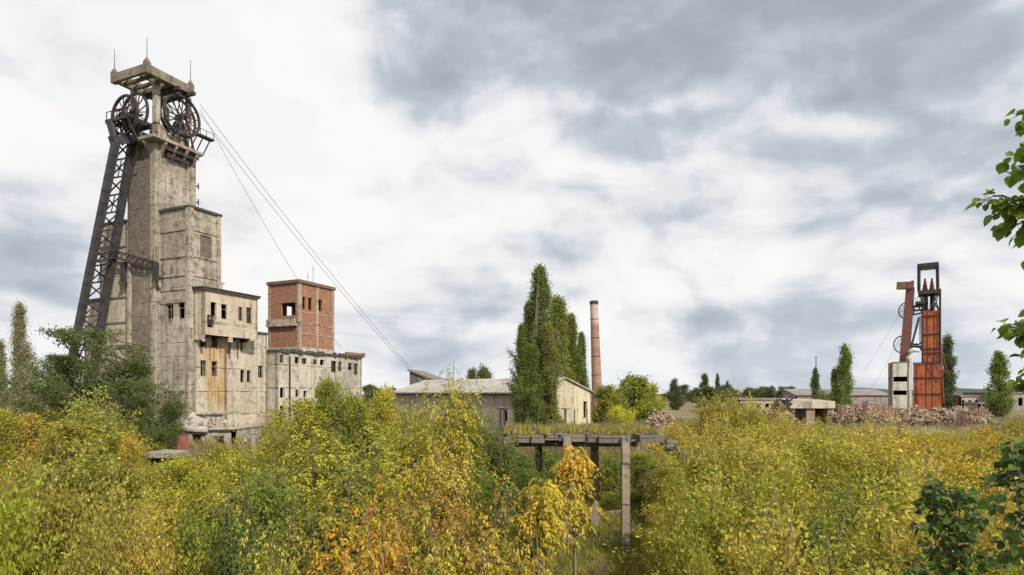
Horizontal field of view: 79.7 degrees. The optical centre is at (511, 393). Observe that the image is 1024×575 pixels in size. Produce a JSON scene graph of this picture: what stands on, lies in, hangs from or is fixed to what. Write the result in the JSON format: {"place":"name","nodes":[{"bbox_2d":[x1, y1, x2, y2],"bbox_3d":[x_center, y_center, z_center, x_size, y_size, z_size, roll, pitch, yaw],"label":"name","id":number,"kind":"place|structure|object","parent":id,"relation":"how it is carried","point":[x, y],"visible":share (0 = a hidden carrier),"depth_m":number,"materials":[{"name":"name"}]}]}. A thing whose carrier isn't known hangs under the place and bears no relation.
{"place":"outdoors","nodes":[
{"label":"outdoors","id":0,"kind":"place"},
{"bbox_2d":[0,0,1023,393],"label":"sky","id":1,"kind":"structure","parent":0,"point":[743,191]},
{"bbox_2d":[3,396,1023,574],"bbox_3d":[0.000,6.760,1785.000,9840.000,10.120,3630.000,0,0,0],"label":"ground","id":2,"kind":"structure","parent":0,"point":[683,412],"depth_m":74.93,"materials":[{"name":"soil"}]},
{"bbox_2d":[0,405,30,503],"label":"tree","id":3,"kind":"object","parent":2,"relation":"on","point":[12,441],"visible":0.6,"depth_m":44.99,"materials":[{"name":"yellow plant"}]},
{"bbox_2d":[3,298,42,418],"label":"poplar tree","id":4,"kind":"object","parent":2,"relation":"on","point":[19,349],"visible":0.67,"depth_m":91.62,"materials":[{"name":"green plant"}]},
{"bbox_2d":[0,454,48,563],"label":"shrub","id":5,"kind":"object","parent":2,"relation":"on","point":[17,475],"visible":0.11,"depth_m":32.67,"materials":[{"name":"yellow plant"}]},
{"bbox_2d":[0,404,59,511],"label":"tree","id":6,"kind":"object","parent":2,"relation":"on","point":[30,422],"visible":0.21,"depth_m":46.34,"materials":[{"name":"yellow plant"}]},
{"bbox_2d":[0,462,77,574],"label":"shrub","id":7,"kind":"object","parent":2,"relation":"on","point":[13,561],"visible":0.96,"depth_m":21.64,"materials":[{"name":"green plant"}]},
{"bbox_2d":[17,415,115,519],"bbox_3d":[-29.354,5.356,39.946,6.431,7.858,7.077,0,0,-18],"label":"tree","id":8,"kind":"object","parent":2,"relation":"on","point":[66,432],"visible":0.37,"depth_m":39.97,"materials":[{"name":"yellow plant"}]},
{"bbox_2d":[18,482,122,574],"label":"shrub","id":9,"kind":"object","parent":2,"relation":"on","point":[64,515],"visible":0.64,"depth_m":22.76,"materials":[{"name":"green plant"}]},
{"bbox_2d":[1,384,143,499],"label":"tree","id":10,"kind":"object","parent":2,"relation":"on","point":[106,438],"visible":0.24,"depth_m":43.58,"materials":[{"name":"green plant"}]},
{"bbox_2d":[0,430,151,570],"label":"shrub","id":11,"kind":"object","parent":2,"relation":"on","point":[68,473],"visible":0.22,"depth_m":30.56,"materials":[{"name":"yellow plant"}]},
{"bbox_2d":[31,351,127,414],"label":"tree","id":12,"kind":"object","parent":2,"relation":"on","point":[55,357],"visible":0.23,"depth_m":56.94,"materials":[{"name":"green plant"}]},
{"bbox_2d":[0,321,175,438],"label":"tree","id":13,"kind":"object","parent":2,"relation":"on","point":[131,369],"visible":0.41,"depth_m":54.16,"materials":[{"name":"green plant"}]},
{"bbox_2d":[47,467,167,574],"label":"shrub","id":14,"kind":"object","parent":2,"relation":"on","point":[112,546],"visible":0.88,"depth_m":21.85,"materials":[{"name":"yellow plant"}]},
{"bbox_2d":[68,106,160,383],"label":"steel back leg frame","id":15,"kind":"object","parent":2,"relation":"on","point":[116,140],"visible":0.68,"depth_m":84.61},
{"bbox_2d":[85,458,170,547],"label":"shrub","id":16,"kind":"object","parent":2,"relation":"on","point":[122,468],"visible":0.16,"depth_m":33.02,"materials":[{"name":"yellow plant"}]},
{"bbox_2d":[96,375,189,451],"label":"tree","id":17,"kind":"object","parent":2,"relation":"on","point":[169,412],"visible":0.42,"depth_m":52.61,"materials":[{"name":"green plant"}]},
{"bbox_2d":[101,489,202,574],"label":"shrub","id":18,"kind":"object","parent":2,"relation":"on","point":[158,564],"visible":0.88,"depth_m":21.70,"materials":[{"name":"yellow plant"}]},
{"bbox_2d":[104,482,206,574],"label":"shrub","id":19,"kind":"object","parent":2,"relation":"on","point":[148,504],"visible":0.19,"depth_m":30.62,"materials":[{"name":"yellow plant"}]},
{"bbox_2d":[84,49,269,428],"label":"concrete headframe","id":20,"kind":"object","parent":2,"relation":"on","point":[192,319],"visible":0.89,"depth_m":85.99,"materials":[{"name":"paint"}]},
{"bbox_2d":[134,451,229,533],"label":"shrub","id":21,"kind":"object","parent":2,"relation":"on","point":[178,465],"visible":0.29,"depth_m":39.27,"materials":[{"name":"green plant"}]},
{"bbox_2d":[136,465,232,560],"bbox_3d":[-16.428,6.855,32.559,6.124,6.197,5.819,0,0,-7],"label":"shrub","id":22,"kind":"object","parent":2,"relation":"on","point":[203,480],"visible":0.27,"depth_m":31.53,"materials":[{"name":"yellow plant"}]},
{"bbox_2d":[169,476,227,574],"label":"shrub","id":23,"kind":"object","parent":2,"relation":"on","point":[193,547],"visible":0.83,"depth_m":21.88,"materials":[{"name":"green plant"}]},
{"bbox_2d":[179,411,263,444],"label":"ruined bunker","id":24,"kind":"object","parent":2,"relation":"on","point":[225,433],"visible":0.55,"depth_m":64.13,"materials":[{"name":"concrete"}]},
{"bbox_2d":[172,432,287,525],"bbox_3d":[-16.914,5.764,38.278,6.654,6.910,5.608,0,0,-13],"label":"shrub","id":25,"kind":"object","parent":2,"relation":"on","point":[222,470],"visible":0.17,"depth_m":37.60,"materials":[{"name":"yellow plant"}]},
{"bbox_2d":[173,451,304,567],"bbox_3d":[-13.032,6.613,30.142,7.113,7.599,6.988,0,0,5],"label":"shrub","id":26,"kind":"object","parent":2,"relation":"on","point":[221,498],"visible":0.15,"depth_m":29.72,"materials":[{"name":"yellow plant"}]},
{"bbox_2d":[203,476,292,574],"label":"tree","id":27,"kind":"object","parent":2,"relation":"on","point":[227,562],"visible":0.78,"depth_m":20.85,"materials":[{"name":"green plant"}]},
{"bbox_2d":[232,499,304,574],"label":"tree","id":28,"kind":"object","parent":2,"relation":"on","point":[277,571],"visible":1,"depth_m":16.96,"materials":[{"name":"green plant"}]},
{"bbox_2d":[238,406,322,514],"bbox_3d":[-15.197,4.961,40.367,5.470,8.379,5.991,0,0,24],"label":"tree","id":29,"kind":"object","parent":2,"relation":"on","point":[268,448],"visible":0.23,"depth_m":39.41,"materials":[{"name":"green plant"}]},
{"bbox_2d":[233,453,329,574],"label":"shrub","id":30,"kind":"object","parent":2,"relation":"on","point":[276,500],"visible":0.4,"depth_m":28.47,"materials":[{"name":"green plant"}]},
{"bbox_2d":[257,483,330,574],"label":"tree","id":31,"kind":"object","parent":2,"relation":"on","point":[293,553],"visible":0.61,"depth_m":22.76,"materials":[{"name":"green plant"}]},
{"bbox_2d":[247,393,352,509],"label":"tree","id":32,"kind":"object","parent":2,"relation":"on","point":[305,409],"visible":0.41,"depth_m":41.42,"materials":[{"name":"green plant"}]},
{"bbox_2d":[267,349,365,422],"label":"plant hall","id":33,"kind":"structure","parent":2,"relation":"on","point":[292,374],"depth_m":100.76,"materials":[{"name":"paint"}]},
{"bbox_2d":[266,269,335,353],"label":"brick tower","id":34,"kind":"structure","parent":33,"relation":"on","point":[307,325],"depth_m":102.58,"materials":[{"name":"brick"}]},
{"bbox_2d":[261,415,385,573],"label":"tree","id":35,"kind":"object","parent":2,"relation":"on","point":[309,481],"visible":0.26,"depth_m":32.23,"materials":[{"name":"yellow plant"}]},
{"bbox_2d":[4,440,653,574],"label":"undergrowth","id":36,"kind":"object","parent":2,"relation":"on","point":[592,571],"visible":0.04,"depth_m":36.88,"materials":[{"name":"green plant"}]},
{"bbox_2d":[303,373,368,497],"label":"tree","id":37,"kind":"object","parent":2,"relation":"on","point":[323,393],"visible":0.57,"depth_m":43.47,"materials":[{"name":"green plant"}]},
{"bbox_2d":[293,477,398,574],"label":"tree","id":38,"kind":"object","parent":2,"relation":"on","point":[323,561],"visible":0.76,"depth_m":19.99,"materials":[{"name":"yellow plant"}]},
{"bbox_2d":[301,452,399,574],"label":"tree","id":39,"kind":"object","parent":2,"relation":"on","point":[349,491],"visible":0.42,"depth_m":28.76,"materials":[{"name":"green plant"}]},
{"bbox_2d":[329,383,378,490],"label":"tree","id":40,"kind":"object","parent":2,"relation":"on","point":[350,427],"visible":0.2,"depth_m":45.55,"materials":[{"name":"green plant"}]},
{"bbox_2d":[303,421,433,563],"bbox_3d":[-7.513,5.785,33.281,8.476,8.638,8.328,0,0,-17],"label":"tree","id":41,"kind":"object","parent":2,"relation":"on","point":[382,456],"visible":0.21,"depth_m":32.61,"materials":[{"name":"yellow plant"}]},
{"bbox_2d":[355,381,403,489],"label":"tree","id":42,"kind":"object","parent":2,"relation":"on","point":[383,411],"visible":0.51,"depth_m":42.88,"materials":[{"name":"green plant"}]},
{"bbox_2d":[350,476,416,574],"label":"tree","id":43,"kind":"object","parent":2,"relation":"on","point":[393,566],"visible":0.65,"depth_m":20.82,"materials":[{"name":"orange plant"}]},
{"bbox_2d":[343,437,440,574],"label":"tree","id":44,"kind":"object","parent":2,"relation":"on","point":[382,504],"visible":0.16,"depth_m":29.69,"materials":[{"name":"yellow plant"}]},
{"bbox_2d":[354,467,442,574],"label":"tree","id":45,"kind":"object","parent":2,"relation":"on","point":[422,549],"visible":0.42,"depth_m":23.84,"materials":[{"name":"yellow plant"}]},
{"bbox_2d":[368,373,457,500],"bbox_3d":[-6.052,4.126,38.812,6.051,10.951,5.541,0,0,41],"label":"tree","id":46,"kind":"object","parent":2,"relation":"on","point":[404,445],"visible":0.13,"depth_m":38.41,"materials":[{"name":"yellow plant"}]},
{"bbox_2d":[390,397,468,512],"bbox_3d":[-4.306,4.876,36.252,5.423,9.378,5.990,0,0,-22],"label":"tree","id":47,"kind":"object","parent":2,"relation":"on","point":[418,448],"visible":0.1,"depth_m":35.51,"materials":[{"name":"yellow plant"}]},
{"bbox_2d":[408,505,476,574],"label":"tree","id":48,"kind":"object","parent":2,"relation":"on","point":[433,566],"visible":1,"depth_m":16.89,"materials":[{"name":"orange plant"}]},
{"bbox_2d":[392,431,500,574],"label":"tree","id":49,"kind":"object","parent":2,"relation":"on","point":[434,478],"visible":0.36,"depth_m":28.51,"materials":[{"name":"yellow plant"}]},
{"bbox_2d":[403,463,493,574],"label":"tree","id":50,"kind":"object","parent":2,"relation":"on","point":[456,540],"visible":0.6,"depth_m":22.79,"materials":[{"name":"yellow plant"}]},
{"bbox_2d":[411,361,507,530],"bbox_3d":[-3.189,4.061,34.034,5.994,11.681,4.927,0,0,-36],"label":"tree","id":51,"kind":"object","parent":2,"relation":"on","point":[460,422],"visible":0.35,"depth_m":33.56,"materials":[{"name":"yellow plant"}]},
{"bbox_2d":[439,502,512,574],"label":"tree","id":52,"kind":"object","parent":2,"relation":"on","point":[494,555],"visible":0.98,"depth_m":18.05,"materials":[{"name":"yellow plant"}]},
{"bbox_2d":[439,450,529,570],"bbox_3d":[-1.565,6.733,29.903,4.976,8.004,5.159,0,0,-30],"label":"tree","id":53,"kind":"object","parent":2,"relation":"on","point":[488,492],"visible":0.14,"depth_m":29.68,"materials":[{"name":"green plant"}]},
{"bbox_2d":[453,400,524,512],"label":"tree","id":54,"kind":"object","parent":2,"relation":"on","point":[488,437],"visible":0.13,"depth_m":35.50,"materials":[{"name":"green plant"}]},
{"bbox_2d":[391,377,595,429],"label":"workshop","id":55,"kind":"structure","parent":2,"relation":"on","point":[576,398],"depth_m":83.11,"materials":[{"name":"paint"}]},
{"bbox_2d":[462,466,535,574],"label":"tree","id":56,"kind":"object","parent":2,"relation":"on","point":[505,502],"visible":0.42,"depth_m":21.86,"materials":[{"name":"yellow plant"}]},
{"bbox_2d":[449,468,559,574],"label":"tree","id":57,"kind":"object","parent":2,"relation":"on","point":[504,516],"visible":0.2,"depth_m":27.67,"materials":[{"name":"green plant"}]},
{"bbox_2d":[475,429,557,531],"bbox_3d":[-0.085,5.658,34.928,5.341,7.250,5.537,0,0,-42],"label":"tree","id":58,"kind":"object","parent":2,"relation":"on","point":[509,468],"visible":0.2,"depth_m":34.54,"materials":[{"name":"green plant"}]},
{"bbox_2d":[511,342,545,424],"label":"poplar tree","id":59,"kind":"object","parent":2,"relation":"on","point":[529,405],"visible":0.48,"depth_m":63.46,"materials":[{"name":"green plant"}]},
{"bbox_2d":[501,519,560,574],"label":"tree","id":60,"kind":"object","parent":2,"relation":"on","point":[529,572],"visible":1,"depth_m":16.10,"materials":[{"name":"yellow plant"}]},
{"bbox_2d":[503,262,559,404],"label":"poplar tree","id":61,"kind":"object","parent":2,"relation":"on","point":[540,298],"visible":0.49,"depth_m":65.58,"materials":[{"name":"green plant"}]},
{"bbox_2d":[497,478,577,571],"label":"tree","id":62,"kind":"object","parent":2,"relation":"on","point":[545,514],"visible":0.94,"depth_m":21.63,"materials":[{"name":"yellow plant"}]},
{"bbox_2d":[529,321,566,425],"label":"poplar tree","id":63,"kind":"object","parent":2,"relation":"on","point":[552,369],"visible":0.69,"depth_m":63.82,"materials":[{"name":"green plant"}]},
{"bbox_2d":[548,292,584,417],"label":"poplar tree","id":64,"kind":"object","parent":2,"relation":"on","point":[560,322],"visible":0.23,"depth_m":87.22,"materials":[{"name":"green plant"}]},
{"bbox_2d":[543,445,607,574],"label":"tree","id":65,"kind":"object","parent":2,"relation":"on","point":[571,470],"visible":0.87,"depth_m":24.70,"materials":[{"name":"yellow plant"}]},
{"bbox_2d":[511,497,653,574],"bbox_3d":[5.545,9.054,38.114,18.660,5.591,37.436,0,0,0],"label":"bush","id":66,"kind":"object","parent":2,"relation":"on","point":[570,565],"depth_m":34.81,"materials":[{"name":"green plant"}]},
{"bbox_2d":[589,300,601,413],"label":"brick chimney","id":67,"kind":"object","parent":2,"relation":"on","point":[596,374],"visible":0.86,"depth_m":129.20,"materials":[{"name":"brick"}]},
{"bbox_2d":[504,429,688,550],"bbox_3d":[5.161,5.898,39.500,11.441,7.294,7.000,0,0,0],"label":"loading trestle","id":68,"kind":"object","parent":2,"relation":"on","point":[594,442],"visible":0.43,"depth_m":36.60,"materials":[{"name":"concrete"}]},
{"bbox_2d":[504,421,662,434],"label":"deck weeds","id":69,"kind":"object","parent":68,"relation":"on","point":[543,430],"visible":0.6,"depth_m":37.64,"materials":[{"name":"green plant"}]},
{"bbox_2d":[592,384,627,423],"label":"tree","id":70,"kind":"object","parent":2,"relation":"on","point":[608,400],"visible":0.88,"depth_m":94.34,"materials":[{"name":"green plant"}]},
{"bbox_2d":[582,446,642,507],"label":"tree","id":71,"kind":"object","parent":2,"relation":"on","point":[613,467],"visible":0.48,"depth_m":49.09,"materials":[{"name":"green plant"}]},
{"bbox_2d":[612,371,662,420],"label":"tree","id":72,"kind":"object","parent":2,"relation":"on","point":[637,389],"visible":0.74,"depth_m":103.35,"materials":[{"name":"green plant"}]},
{"bbox_2d":[630,450,663,505],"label":"tree","id":73,"kind":"object","parent":2,"relation":"on","point":[639,461],"visible":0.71,"depth_m":48.63,"materials":[{"name":"green plant"}]},
{"bbox_2d":[635,453,699,569],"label":"shrub","id":74,"kind":"object","parent":2,"relation":"on","point":[672,486],"visible":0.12,"depth_m":31.65,"materials":[{"name":"green plant"}]},
{"bbox_2d":[639,479,710,574],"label":"shrub","id":75,"kind":"object","parent":2,"relation":"on","point":[664,529],"visible":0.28,"depth_m":27.41,"materials":[{"name":"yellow plant"}]},
{"bbox_2d":[635,434,730,519],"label":"shrub","id":76,"kind":"object","parent":2,"relation":"on","point":[676,466],"visible":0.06,"depth_m":42.69,"materials":[{"name":"yellow plant"}]},
{"bbox_2d":[663,489,706,574],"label":"shrub","id":77,"kind":"object","parent":2,"relation":"on","point":[681,557],"visible":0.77,"depth_m":20.91,"materials":[{"name":"green plant"}]},
{"bbox_2d":[640,426,747,534],"bbox_3d":[10.633,5.893,33.511,6.919,8.458,7.306,0,0,-33],"label":"shrub","id":78,"kind":"object","parent":2,"relation":"on","point":[694,474],"visible":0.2,"depth_m":33.32,"materials":[{"name":"yellow plant"}]},
{"bbox_2d":[604,461,791,574],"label":"shrub","id":79,"kind":"object","parent":2,"relation":"on","point":[734,506],"visible":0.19,"depth_m":27.45,"materials":[{"name":"yellow plant"}]},
{"bbox_2d":[683,386,737,445],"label":"shrub","id":80,"kind":"object","parent":2,"relation":"on","point":[703,417],"visible":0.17,"depth_m":72.40,"materials":[{"name":"yellow plant"}]},
{"bbox_2d":[645,454,851,574],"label":"shrub","id":81,"kind":"object","parent":2,"relation":"on","point":[705,531],"visible":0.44,"depth_m":21.04,"materials":[{"name":"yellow plant"}]},
{"bbox_2d":[697,422,822,526],"bbox_3d":[13.722,5.863,32.531,9.438,8.726,7.756,0,0,-26],"label":"shrub","id":82,"kind":"object","parent":2,"relation":"on","point":[763,452],"visible":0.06,"depth_m":31.59,"materials":[{"name":"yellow plant"}]},
{"bbox_2d":[684,494,880,574],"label":"shrub","id":83,"kind":"object","parent":2,"relation":"on","point":[759,563],"visible":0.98,"depth_m":16.51,"materials":[{"name":"yellow plant"}]},
{"bbox_2d":[686,441,881,574],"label":"shrub","id":84,"kind":"object","parent":2,"relation":"on","point":[785,486],"visible":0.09,"depth_m":26.63,"materials":[{"name":"yellow plant"}]},
{"bbox_2d":[776,398,834,425],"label":"ruined slab shelter","id":85,"kind":"object","parent":2,"relation":"on","point":[806,407],"visible":0.55,"depth_m":92.30,"materials":[{"name":"concrete"}]},
{"bbox_2d":[751,519,906,574],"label":"shrub","id":86,"kind":"object","parent":2,"relation":"on","point":[829,559],"visible":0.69,"depth_m":15.95,"materials":[{"name":"yellow plant"}]},
{"bbox_2d":[773,389,887,405],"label":"building","id":87,"kind":"structure","parent":2,"relation":"on","point":[871,396],"depth_m":190.00,"materials":[{"name":"paint"}]},
{"bbox_2d":[810,342,857,404],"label":"poplar tree","id":88,"kind":"object","parent":2,"relation":"on","point":[842,370],"visible":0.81,"depth_m":149.29,"materials":[{"name":"green plant"}]},
{"bbox_2d":[774,475,897,574],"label":"shrub","id":89,"kind":"object","parent":2,"relation":"on","point":[818,527],"visible":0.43,"depth_m":19.12,"materials":[{"name":"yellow plant"}]},
{"bbox_2d":[775,424,897,525],"bbox_3d":[15.775,5.846,31.809,9.885,8.544,7.579,0,0,-41],"label":"shrub","id":90,"kind":"object","parent":2,"relation":"on","point":[837,464],"visible":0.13,"depth_m":31.35,"materials":[{"name":"yellow plant"}]},
{"bbox_2d":[788,465,922,574],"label":"shrub","id":91,"kind":"object","parent":2,"relation":"on","point":[850,507],"visible":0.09,"depth_m":25.12,"materials":[{"name":"yellow plant"}]},
{"bbox_2d":[799,424,921,483],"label":"shrub","id":92,"kind":"object","parent":2,"relation":"on","point":[855,440],"visible":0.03,"depth_m":43.62,"materials":[{"name":"yellow plant"}]},
{"bbox_2d":[796,409,978,528],"bbox_3d":[19.620,5.962,32.243,8.580,10.269,9.369,0,0,-41],"label":"shrub","id":93,"kind":"object","parent":2,"relation":"on","point":[891,462],"visible":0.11,"depth_m":31.65,"materials":[{"name":"yellow plant"}]},
{"bbox_2d":[795,404,1004,426],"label":"rubble ridge","id":94,"kind":"structure","parent":2,"relation":"on","point":[924,414],"depth_m":94.76,"materials":[{"name":"stone"}]},
{"bbox_2d":[888,348,919,408],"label":"switch house","id":95,"kind":"structure","parent":2,"relation":"on","point":[898,384],"depth_m":150.41,"materials":[{"name":"paint"}]},
{"bbox_2d":[834,446,977,574],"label":"shrub","id":96,"kind":"object","parent":2,"relation":"on","point":[882,541],"visible":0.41,"depth_m":19.74,"materials":[{"name":"yellow plant"}]},
{"bbox_2d":[835,403,987,424],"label":"ruined wall","id":97,"kind":"structure","parent":2,"relation":"on","point":[979,411],"depth_m":95.50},
{"bbox_2d":[846,503,989,574],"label":"shrub","id":98,"kind":"object","parent":2,"relation":"on","point":[896,550],"visible":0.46,"depth_m":17.39,"materials":[{"name":"yellow plant"}]},
{"bbox_2d":[846,419,991,475],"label":"shrub","id":99,"kind":"object","parent":2,"relation":"on","point":[901,432],"visible":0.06,"depth_m":43.57,"materials":[{"name":"yellow plant"}]},
{"bbox_2d":[896,262,947,410],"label":"red headframe","id":100,"kind":"object","parent":2,"relation":"on","point":[928,387],"visible":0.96,"depth_m":149.21,"materials":[{"name":"brown metal"}]},
{"bbox_2d":[861,442,992,569],"bbox_3d":[17.979,6.944,25.863,7.088,9.658,8.626,0,0,-31],"label":"shrub","id":101,"kind":"object","parent":2,"relation":"on","point":[894,502],"visible":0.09,"depth_m":26.34,"materials":[{"name":"yellow plant"}]},
{"bbox_2d":[941,331,959,408],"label":"poplar tree","id":102,"kind":"object","parent":2,"relation":"on","point":[949,379],"visible":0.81,"depth_m":170.96,"materials":[{"name":"green plant"}]},
{"bbox_2d":[888,472,1023,574],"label":"shrub","id":103,"kind":"object","parent":2,"relation":"on","point":[986,535],"visible":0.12,"depth_m":20.57,"materials":[{"name":"yellow plant"}]},
{"bbox_2d":[902,474,1012,574],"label":"linden sapling","id":104,"kind":"object","parent":2,"relation":"on","point":[944,503],"visible":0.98,"depth_m":6.42,"materials":[{"name":"green plant"}]},
{"bbox_2d":[901,443,1019,520],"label":"shrub","id":105,"kind":"object","parent":2,"relation":"on","point":[963,470],"visible":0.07,"depth_m":33.38,"materials":[{"name":"yellow plant"}]},
{"bbox_2d":[964,108,1023,399],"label":"linden tree","id":106,"kind":"object","parent":2,"relation":"on","point":[1005,209],"visible":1,"depth_m":5.03,"materials":[{"name":"green plant"}]},
{"bbox_2d":[979,350,1017,416],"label":"poplar tree","id":107,"kind":"object","parent":2,"relation":"on","point":[999,372],"visible":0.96,"depth_m":117.28,"materials":[{"name":"green plant"}]},
{"bbox_2d":[976,437,1023,565],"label":"linden sapling","id":108,"kind":"object","parent":2,"relation":"on","point":[1012,458],"visible":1,"depth_m":4.59,"materials":[{"name":"green plant"}]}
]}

